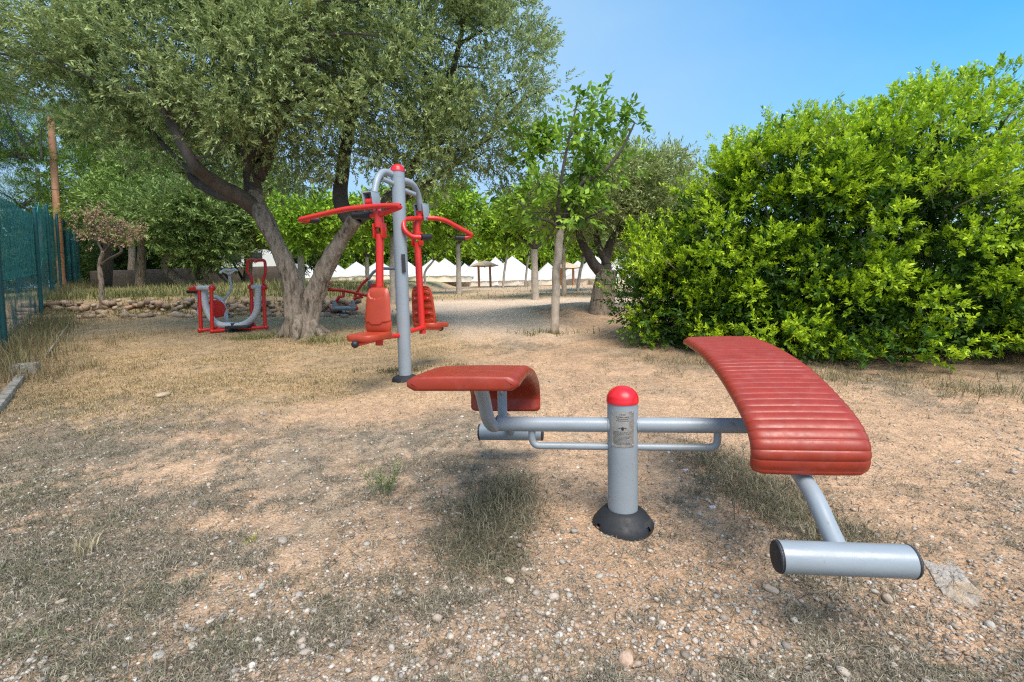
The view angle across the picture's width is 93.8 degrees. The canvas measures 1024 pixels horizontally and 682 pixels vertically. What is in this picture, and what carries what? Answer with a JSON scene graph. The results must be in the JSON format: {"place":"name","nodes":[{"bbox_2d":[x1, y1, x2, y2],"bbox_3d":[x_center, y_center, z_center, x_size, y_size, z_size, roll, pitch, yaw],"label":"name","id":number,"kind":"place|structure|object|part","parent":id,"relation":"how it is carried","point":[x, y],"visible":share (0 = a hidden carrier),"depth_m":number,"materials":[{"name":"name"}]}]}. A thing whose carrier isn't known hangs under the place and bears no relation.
{"place":"outdoors","nodes":[
{"label":"outdoors","id":0,"kind":"place"},
{"bbox_2d":[0,279,1023,681],"bbox_3d":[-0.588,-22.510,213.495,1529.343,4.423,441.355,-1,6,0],"label":"ground","id":1,"kind":"structure","parent":0,"point":[502,321],"depth_m":2.60,"materials":[{"name":"soil"}]},
{"bbox_2d":[0,374,25,411],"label":"kerb strip","id":2,"kind":"object","parent":1,"relation":"on","point":[9,391],"visible":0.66,"depth_m":4.41,"materials":[{"name":"concrete"}]},
{"bbox_2d":[9,362,40,374],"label":"concrete block","id":3,"kind":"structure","parent":1,"relation":"on","point":[30,368],"depth_m":5.31,"materials":[{"name":"grey concrete"}]},
{"bbox_2d":[4,271,55,289],"bbox_3d":[-17.480,-2.688,15.016,4.005,2.924,7.332,-5,7,-29],"label":"fence bush","id":4,"kind":"object","parent":1,"relation":"on","point":[23,277],"visible":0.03,"depth_m":17.12,"materials":[{"name":"green plant"}]},
{"bbox_2d":[0,68,79,216],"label":"pine tree","id":5,"kind":"object","parent":1,"relation":"on","point":[15,153],"visible":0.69,"depth_m":15.10,"materials":[{"name":"green plant"}]},
{"bbox_2d":[0,192,80,351],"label":"fence","id":6,"kind":"object","parent":1,"relation":"on","point":[29,244],"visible":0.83,"depth_m":9.81,"materials":[{"name":"teal fabric"}]},
{"bbox_2d":[27,168,72,287],"bbox_3d":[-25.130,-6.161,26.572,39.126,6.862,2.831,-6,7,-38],"label":"utility pole","id":7,"kind":"object","parent":1,"relation":"on","point":[36,187],"visible":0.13,"depth_m":25.13,"materials":[{"name":"brown wood"}]},
{"bbox_2d":[47,117,65,285],"bbox_3d":[-14.821,-4.342,15.603,0.511,5.783,0.212,-1,6,0],"label":"wooden pole","id":8,"kind":"object","parent":1,"relation":"on","point":[55,187],"visible":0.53,"depth_m":15.48,"materials":[{"name":"brown wood"}]},
{"bbox_2d":[46,321,70,355],"bbox_3d":[-7.452,-0.102,7.936,0.046,0.339,4.247,-6,7,-39],"label":"fallen branch","id":9,"kind":"object","parent":1,"relation":"on","point":[52,346],"visible":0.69,"depth_m":7.30,"materials":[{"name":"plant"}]},
{"bbox_2d":[57,529,103,560],"bbox_3d":[-1.757,0.825,1.961,0.166,0.109,0.148,-7,8,-43],"label":"dry tuft","id":10,"kind":"object","parent":1,"relation":"on","point":[79,550],"visible":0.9,"depth_m":1.96,"materials":[{"name":"beige plant"}]},
{"bbox_2d":[22,202,171,283],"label":"broad tree","id":11,"kind":"object","parent":1,"relation":"on","point":[85,276],"visible":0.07,"depth_m":27.51,"materials":[{"name":"green plant"}]},
{"bbox_2d":[65,201,149,309],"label":"withered tree","id":12,"kind":"object","parent":1,"relation":"on","point":[100,264],"visible":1,"depth_m":11.05,"materials":[{"name":"brown plant"}]},
{"bbox_2d":[35,84,185,286],"bbox_3d":[-14.904,-5.839,18.550,6.228,7.495,4.239,-1,6,0],"label":"pine tree","id":13,"kind":"object","parent":1,"relation":"on","point":[107,268],"visible":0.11,"depth_m":17.72,"materials":[{"name":"green plant"}]},
{"bbox_2d":[50,121,230,287],"bbox_3d":[-12.668,-4.897,16.796,5.548,6.259,4.175,-4,6,-25],"label":"broad tree","id":14,"kind":"object","parent":1,"relation":"on","point":[113,176],"visible":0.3,"depth_m":15.83,"materials":[{"name":"green plant"}]},
{"bbox_2d":[1,76,288,269],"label":"broad tree","id":15,"kind":"object","parent":1,"relation":"on","point":[131,253],"visible":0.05,"depth_m":22.59,"materials":[{"name":"green plant"}]},
{"bbox_2d":[154,392,170,397],"bbox_3d":[-3.109,0.477,4.271,0.116,0.044,0.156,-4,6,-20],"label":"loose stone","id":16,"kind":"object","parent":1,"relation":"on","point":[161,394],"visible":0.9,"depth_m":4.22,"materials":[{"name":"beige stone"}]},
{"bbox_2d":[90,166,278,286],"bbox_3d":[-10.387,-3.619,15.717,5.492,4.109,4.390,-1,6,0],"label":"broad tree","id":17,"kind":"object","parent":1,"relation":"on","point":[177,219],"visible":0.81,"depth_m":14.85,"materials":[{"name":"green plant"}]},
{"bbox_2d":[90,266,280,286],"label":"back wall","id":18,"kind":"structure","parent":1,"relation":"on","point":[121,278],"depth_m":21.60,"materials":[{"name":"stone"}]},
{"bbox_2d":[18,298,361,319],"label":"dry stone wall","id":19,"kind":"structure","parent":1,"relation":"on","point":[234,305],"depth_m":10.96,"materials":[{"name":"grey stone"}]},
{"bbox_2d":[68,227,354,276],"bbox_3d":[-16.277,-5.397,26.471,15.835,5.017,6.324,-1,6,0],"label":"broad tree","id":20,"kind":"object","parent":1,"relation":"on","point":[121,260],"visible":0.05,"depth_m":25.81,"materials":[{"name":"green plant"}]},
{"bbox_2d":[186,268,237,321],"bbox_3d":[-5.525,-0.768,8.811,0.849,1.115,0.416,-1,6,0],"label":"exercise bike","id":21,"kind":"object","parent":1,"relation":"on","point":[220,308],"visible":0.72,"depth_m":8.81,"materials":[{"name":"red metal"}]},
{"bbox_2d":[188,258,268,332],"bbox_3d":[-4.840,-0.768,8.187,1.315,1.269,0.470,-1,6,0],"label":"ski walker","id":22,"kind":"object","parent":1,"relation":"on","point":[248,323],"visible":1,"depth_m":8.22,"materials":[{"name":"grey metal"}]},
{"bbox_2d":[211,222,264,284],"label":"tree","id":23,"kind":"object","parent":1,"relation":"on","point":[224,279],"visible":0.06,"depth_m":17.78,"materials":[{"name":"green plant"}]},
{"bbox_2d":[239,528,258,544],"bbox_3d":[-1.116,0.837,2.034,0.100,0.051,0.099,-2,6,-9],"label":"yellow weed","id":24,"kind":"object","parent":1,"relation":"on","point":[255,536],"visible":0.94,"depth_m":2.04,"materials":[{"name":"plant"}]},
{"bbox_2d":[221,249,297,268],"bbox_3d":[-12.869,-3.815,24.708,3.400,1.630,1.720,-1,6,0],"label":"tent","id":25,"kind":"object","parent":1,"relation":"on","point":[268,258],"visible":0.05,"depth_m":23.88,"materials":[{"name":"white fabric"}]},
{"bbox_3d":[-12.879,-4.177,23.861,0.900,0.450,0.020,-1,6,0],"label":"window","id":26,"kind":"part","parent":25,"relation":"part of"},
{"bbox_2d":[203,155,325,282],"bbox_3d":[-9.106,-4.426,17.647,5.292,4.868,4.300,-1,6,0],"label":"broad tree","id":27,"kind":"object","parent":1,"relation":"on","point":[245,277],"visible":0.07,"depth_m":17.27,"materials":[{"name":"green plant"}]},
{"bbox_2d":[278,536,287,543],"bbox_3d":[-0.960,0.838,2.009,0.040,0.032,0.044,-1,6,0],"label":"loose stone","id":28,"kind":"object","parent":1,"relation":"on","point":[282,539],"visible":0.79,"depth_m":2.00,"materials":[{"name":"white stone"}]},
{"bbox_2d":[0,0,584,340],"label":"olive tree","id":29,"kind":"object","parent":1,"relation":"on","point":[91,57],"visible":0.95,"depth_m":6.37,"materials":[{"name":"green plant"}]},
{"bbox_2d":[247,183,365,286],"bbox_3d":[-5.694,-2.878,13.186,2.887,3.143,3.408,-1,6,0],"label":"pollarded tree","id":30,"kind":"object","parent":1,"relation":"on","point":[305,236],"visible":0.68,"depth_m":12.83,"materials":[{"name":"green plant"}]},
{"bbox_2d":[305,264,313,280],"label":"bell tent","id":31,"kind":"object","parent":1,"relation":"on","point":[308,277],"visible":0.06,"depth_m":35.54,"materials":[{"name":"white fabric"}]},
{"bbox_2d":[330,265,344,280],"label":"bell tent","id":32,"kind":"object","parent":1,"relation":"on","point":[338,269],"visible":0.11,"depth_m":35.98,"materials":[{"name":"white fabric"}]},
{"bbox_2d":[331,262,364,280],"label":"bell tent","id":33,"kind":"object","parent":1,"relation":"on","point":[352,270],"visible":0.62,"depth_m":34.68,"materials":[{"name":"white fabric"}]},
{"bbox_2d":[323,191,389,283],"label":"pollarded tree","id":34,"kind":"object","parent":1,"relation":"on","point":[360,246],"visible":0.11,"depth_m":18.20,"materials":[{"name":"green plant"}]},
{"bbox_2d":[328,267,394,315],"bbox_3d":[-3.368,-1.045,10.601,1.782,1.133,0.353,-2,6,-5],"label":"rowing machine","id":35,"kind":"object","parent":1,"relation":"on","point":[343,309],"visible":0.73,"depth_m":10.52,"materials":[{"name":"red metal"}]},
{"bbox_2d":[338,233,389,268],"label":"tree","id":36,"kind":"object","parent":1,"relation":"on","point":[372,259],"visible":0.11,"depth_m":43.58,"materials":[{"name":"green plant"}]},
{"bbox_2d":[344,263,389,279],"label":"bell tent","id":37,"kind":"object","parent":1,"relation":"on","point":[360,275],"visible":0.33,"depth_m":32.43,"materials":[{"name":"white fabric"}]},
{"bbox_2d":[358,457,401,496],"bbox_3d":[-0.654,0.672,2.394,0.183,0.183,0.185,1,6,23],"label":"weed plant","id":38,"kind":"object","parent":1,"relation":"on","point":[387,486],"visible":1,"depth_m":2.39,"materials":[{"name":"green plant"}]},
{"bbox_2d":[298,164,472,382],"bbox_3d":[-1.055,-0.622,4.587,1.676,2.070,0.997,-5,7,-29],"label":"chest press","id":39,"kind":"object","parent":1,"relation":"on","point":[378,324],"visible":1,"depth_m":4.49,"materials":[{"name":"grey paint"}]},
{"bbox_2d":[348,182,439,303],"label":"pollarded tree","id":40,"kind":"object","parent":1,"relation":"on","point":[388,221],"visible":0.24,"depth_m":13.35,"materials":[{"name":"green plant"}]},
{"bbox_2d":[361,242,445,265],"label":"tree","id":41,"kind":"object","parent":1,"relation":"on","point":[423,261],"visible":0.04,"depth_m":45.04,"materials":[{"name":"green plant"}]},
{"bbox_2d":[408,262,415,274],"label":"bell tent","id":42,"kind":"object","parent":1,"relation":"on","point":[411,268],"visible":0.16,"depth_m":34.01,"materials":[{"name":"white fabric"}]},
{"bbox_2d":[388,206,470,283],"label":"pollarded tree","id":43,"kind":"object","parent":1,"relation":"on","point":[447,244],"visible":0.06,"depth_m":23.18,"materials":[{"name":"green plant"}]},
{"bbox_2d":[388,224,480,264],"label":"tree","id":44,"kind":"object","parent":1,"relation":"on","point":[449,251],"visible":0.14,"depth_m":44.66,"materials":[{"name":"green plant"}]},
{"bbox_2d":[408,260,465,282],"bbox_3d":[-5.044,-4.512,30.689,4.690,1.562,5.045,-1,6,0],"label":"bell tent","id":45,"kind":"object","parent":1,"relation":"on","point":[437,271],"visible":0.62,"depth_m":29.67,"materials":[{"name":"white fabric"}]},
{"bbox_2d":[412,171,493,293],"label":"pollarded tree","id":46,"kind":"object","parent":1,"relation":"on","point":[461,213],"visible":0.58,"depth_m":17.77,"materials":[{"name":"green plant"}]},
{"bbox_2d":[439,258,481,281],"bbox_3d":[-4.474,-4.741,32.175,5.002,1.675,5.219,-1,6,0],"label":"bell tent","id":47,"kind":"object","parent":1,"relation":"on","point":[446,263],"visible":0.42,"depth_m":31.54,"materials":[{"name":"white fabric"}]},
{"bbox_2d":[461,264,468,271],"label":"bell tent","id":48,"kind":"object","parent":1,"relation":"on","point":[464,267],"visible":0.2,"depth_m":37.27,"materials":[{"name":"white fabric"}]},
{"bbox_2d":[449,218,499,265],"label":"tree","id":49,"kind":"object","parent":1,"relation":"on","point":[468,261],"visible":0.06,"depth_m":48.31,"materials":[{"name":"green plant"}]},
{"bbox_2d":[453,260,497,286],"bbox_3d":[-2.473,-4.686,33.191,5.174,1.938,4.467,-1,6,0],"label":"bell tent","id":50,"kind":"object","parent":1,"relation":"on","point":[484,275],"visible":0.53,"depth_m":32.25,"materials":[{"name":"white fabric"}]},
{"bbox_2d":[470,260,497,286],"bbox_3d":[-1.678,-4.060,29.235,1.758,1.722,1.760,-1,6,0],"label":"thatched parasol","id":51,"kind":"object","parent":1,"relation":"on","point":[483,263],"visible":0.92,"depth_m":29.16,"materials":[{"name":"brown wood"}]},
{"bbox_2d":[396,455,572,598],"bbox_3d":[-0.100,0.758,2.150,0.830,0.171,1.219,-1,6,0],"label":"grass clump","id":52,"kind":"object","parent":1,"relation":"on","point":[495,508],"visible":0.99,"depth_m":2.05,"materials":[{"name":"green plant"}]},
{"bbox_2d":[485,257,508,283],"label":"bell tent","id":53,"kind":"object","parent":1,"relation":"on","point":[498,262],"visible":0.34,"depth_m":34.03,"materials":[{"name":"white fabric"}]},
{"bbox_2d":[466,192,537,287],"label":"pollarded tree","id":54,"kind":"object","parent":1,"relation":"on","point":[488,234],"visible":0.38,"depth_m":25.22,"materials":[{"name":"green plant"}]},
{"bbox_2d":[504,576,513,583],"bbox_3d":[-0.009,0.867,1.735,0.038,0.021,0.027,3,7,36],"label":"loose stone","id":55,"kind":"object","parent":1,"relation":"on","point":[510,580],"visible":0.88,"depth_m":1.73,"materials":[{"name":"white stone"}]},
{"bbox_2d":[491,256,530,285],"bbox_3d":[0.040,-5.061,34.667,6.455,2.220,6.439,-1,6,0],"label":"bell tent","id":56,"kind":"object","parent":1,"relation":"on","point":[515,271],"visible":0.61,"depth_m":33.20,"materials":[{"name":"white fabric"}]},
{"bbox_2d":[470,238,552,269],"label":"tree","id":57,"kind":"object","parent":1,"relation":"on","point":[492,254],"visible":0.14,"depth_m":44.58,"materials":[{"name":"green plant"}]},
{"bbox_2d":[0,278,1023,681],"bbox_3d":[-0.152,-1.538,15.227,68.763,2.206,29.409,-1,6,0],"label":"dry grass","id":58,"kind":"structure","parent":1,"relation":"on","point":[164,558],"depth_m":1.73,"materials":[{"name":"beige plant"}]},
{"bbox_2d":[0,325,1023,681],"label":"pebbles","id":59,"kind":"object","parent":1,"relation":"on","point":[502,611],"visible":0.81,"depth_m":1.56,"materials":[{"name":"stone"}]},
{"bbox_2d":[0,278,1023,681],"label":"weeds","id":60,"kind":"object","parent":1,"relation":"on","point":[22,338],"visible":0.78,"depth_m":4.22,"materials":[{"name":"brown plant"}]},
{"bbox_2d":[490,197,541,286],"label":"pollarded tree","id":61,"kind":"object","parent":1,"relation":"on","point":[528,254],"visible":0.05,"depth_m":26.56,"materials":[{"name":"green plant"}]},
{"bbox_2d":[490,169,570,299],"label":"pollarded tree","id":62,"kind":"object","parent":1,"relation":"on","point":[533,246],"visible":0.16,"depth_m":13.53,"materials":[{"name":"green plant"}]},
{"bbox_2d":[514,263,551,284],"bbox_3d":[2.463,-4.580,32.712,4.749,1.613,4.212,-1,6,0],"label":"bell tent","id":63,"kind":"object","parent":1,"relation":"on","point":[544,274],"visible":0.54,"depth_m":31.93,"materials":[{"name":"white fabric"}]},
{"bbox_2d":[501,239,569,270],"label":"tree","id":64,"kind":"object","parent":1,"relation":"on","point":[549,245],"visible":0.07,"depth_m":45.98,"materials":[{"name":"green plant"}]},
{"bbox_2d":[551,262,579,284],"bbox_3d":[3.115,-3.785,27.266,1.778,1.414,1.760,-1,6,0],"label":"thatched parasol","id":65,"kind":"object","parent":1,"relation":"on","point":[570,266],"visible":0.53,"depth_m":27.19,"materials":[{"name":"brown wood"}]},
{"bbox_2d":[532,211,604,295],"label":"pollarded tree","id":66,"kind":"object","parent":1,"relation":"on","point":[563,279],"visible":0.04,"depth_m":14.86,"materials":[{"name":"green plant"}]},
{"bbox_2d":[482,71,656,333],"bbox_3d":[0.861,-1.890,7.067,2.633,3.667,1.742,-1,6,0],"label":"young mulberry","id":67,"kind":"object","parent":1,"relation":"on","point":[575,195],"visible":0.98,"depth_m":6.93,"materials":[{"name":"green plant"}]},
{"bbox_2d":[566,261,580,275],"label":"bell tent","id":68,"kind":"object","parent":1,"relation":"on","point":[569,271],"visible":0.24,"depth_m":32.22,"materials":[{"name":"white fabric"}]},
{"bbox_2d":[550,255,600,284],"bbox_3d":[5.186,-4.385,29.723,6.083,1.832,5.827,-1,6,0],"label":"bell tent","id":69,"kind":"object","parent":1,"relation":"on","point":[587,273],"visible":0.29,"depth_m":28.52,"materials":[{"name":"white fabric"}]},
{"bbox_2d":[546,226,610,290],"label":"pollarded tree","id":70,"kind":"object","parent":1,"relation":"on","point":[575,251],"visible":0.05,"depth_m":17.83,"materials":[{"name":"green plant"}]},
{"bbox_2d":[544,232,634,269],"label":"tree","id":71,"kind":"object","parent":1,"relation":"on","point":[571,257],"visible":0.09,"depth_m":43.55,"materials":[{"name":"green plant"}]},
{"bbox_2d":[505,127,710,314],"bbox_3d":[2.047,-2.266,9.342,4.341,3.602,3.125,-5,7,-31],"label":"olive","id":72,"kind":"object","parent":1,"relation":"on","point":[645,196],"visible":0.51,"depth_m":8.79,"materials":[{"name":"green plant"}]},
{"bbox_2d":[590,258,648,284],"bbox_3d":[6.353,-4.123,27.743,5.473,1.766,4.992,-1,6,0],"label":"bell tent","id":73,"kind":"object","parent":1,"relation":"on","point":[591,280],"visible":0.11,"depth_m":27.18,"materials":[{"name":"white fabric"}]},
{"bbox_2d":[618,651,632,666],"bbox_3d":[0.321,0.903,1.356,0.046,0.043,0.043,-1,6,0],"label":"loose stone","id":74,"kind":"object","parent":1,"relation":"on","point":[625,658],"visible":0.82,"depth_m":1.34,"materials":[{"name":"beige stone"}]},
{"bbox_2d":[601,132,723,267],"bbox_3d":[4.283,-3.425,13.401,3.957,4.386,3.182,-1,6,0],"label":"grey olive","id":75,"kind":"object","parent":1,"relation":"on","point":[667,149],"visible":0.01,"depth_m":12.85,"materials":[{"name":"green plant"}]},
{"bbox_2d":[407,336,923,579],"bbox_3d":[0.469,0.427,2.034,1.486,0.775,1.311,-1,6,7],"label":"situp station","id":76,"kind":"object","parent":1,"relation":"on","point":[798,421],"visible":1,"depth_m":1.71,"materials":[{"name":"grey paint"}]},
{"bbox_2d":[762,584,778,593],"bbox_3d":[0.872,0.837,1.615,0.033,0.020,0.054,-7,8,-43],"label":"loose stone","id":77,"kind":"object","parent":1,"relation":"on","point":[770,589],"visible":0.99,"depth_m":1.61,"materials":[{"name":"grey stone"}]},
{"bbox_2d":[638,433,929,546],"bbox_3d":[1.222,0.678,2.401,1.124,0.162,1.502,-1,6,0],"label":"grass clump","id":78,"kind":"object","parent":1,"relation":"on","point":[758,479],"visible":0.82,"depth_m":2.23,"materials":[{"name":"plant"}]},
{"bbox_2d":[593,51,1023,371],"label":"mastic shrub","id":79,"kind":"object","parent":1,"relation":"on","point":[896,291],"visible":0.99,"depth_m":4.94,"materials":[{"name":"green plant"}]},
{"bbox_2d":[923,560,983,606],"bbox_3d":[1.529,0.859,1.663,0.146,0.089,0.304,1,6,23],"label":"flat slab","id":80,"kind":"object","parent":1,"relation":"on","point":[958,590],"depth_m":1.63,"materials":[{"name":"beige stone"}]},
{"bbox_2d":[0,0,1023,286],"label":"sky","id":81,"kind":"structure","parent":0,"point":[696,67],"materials":[{"name":"blue"}]}
]}

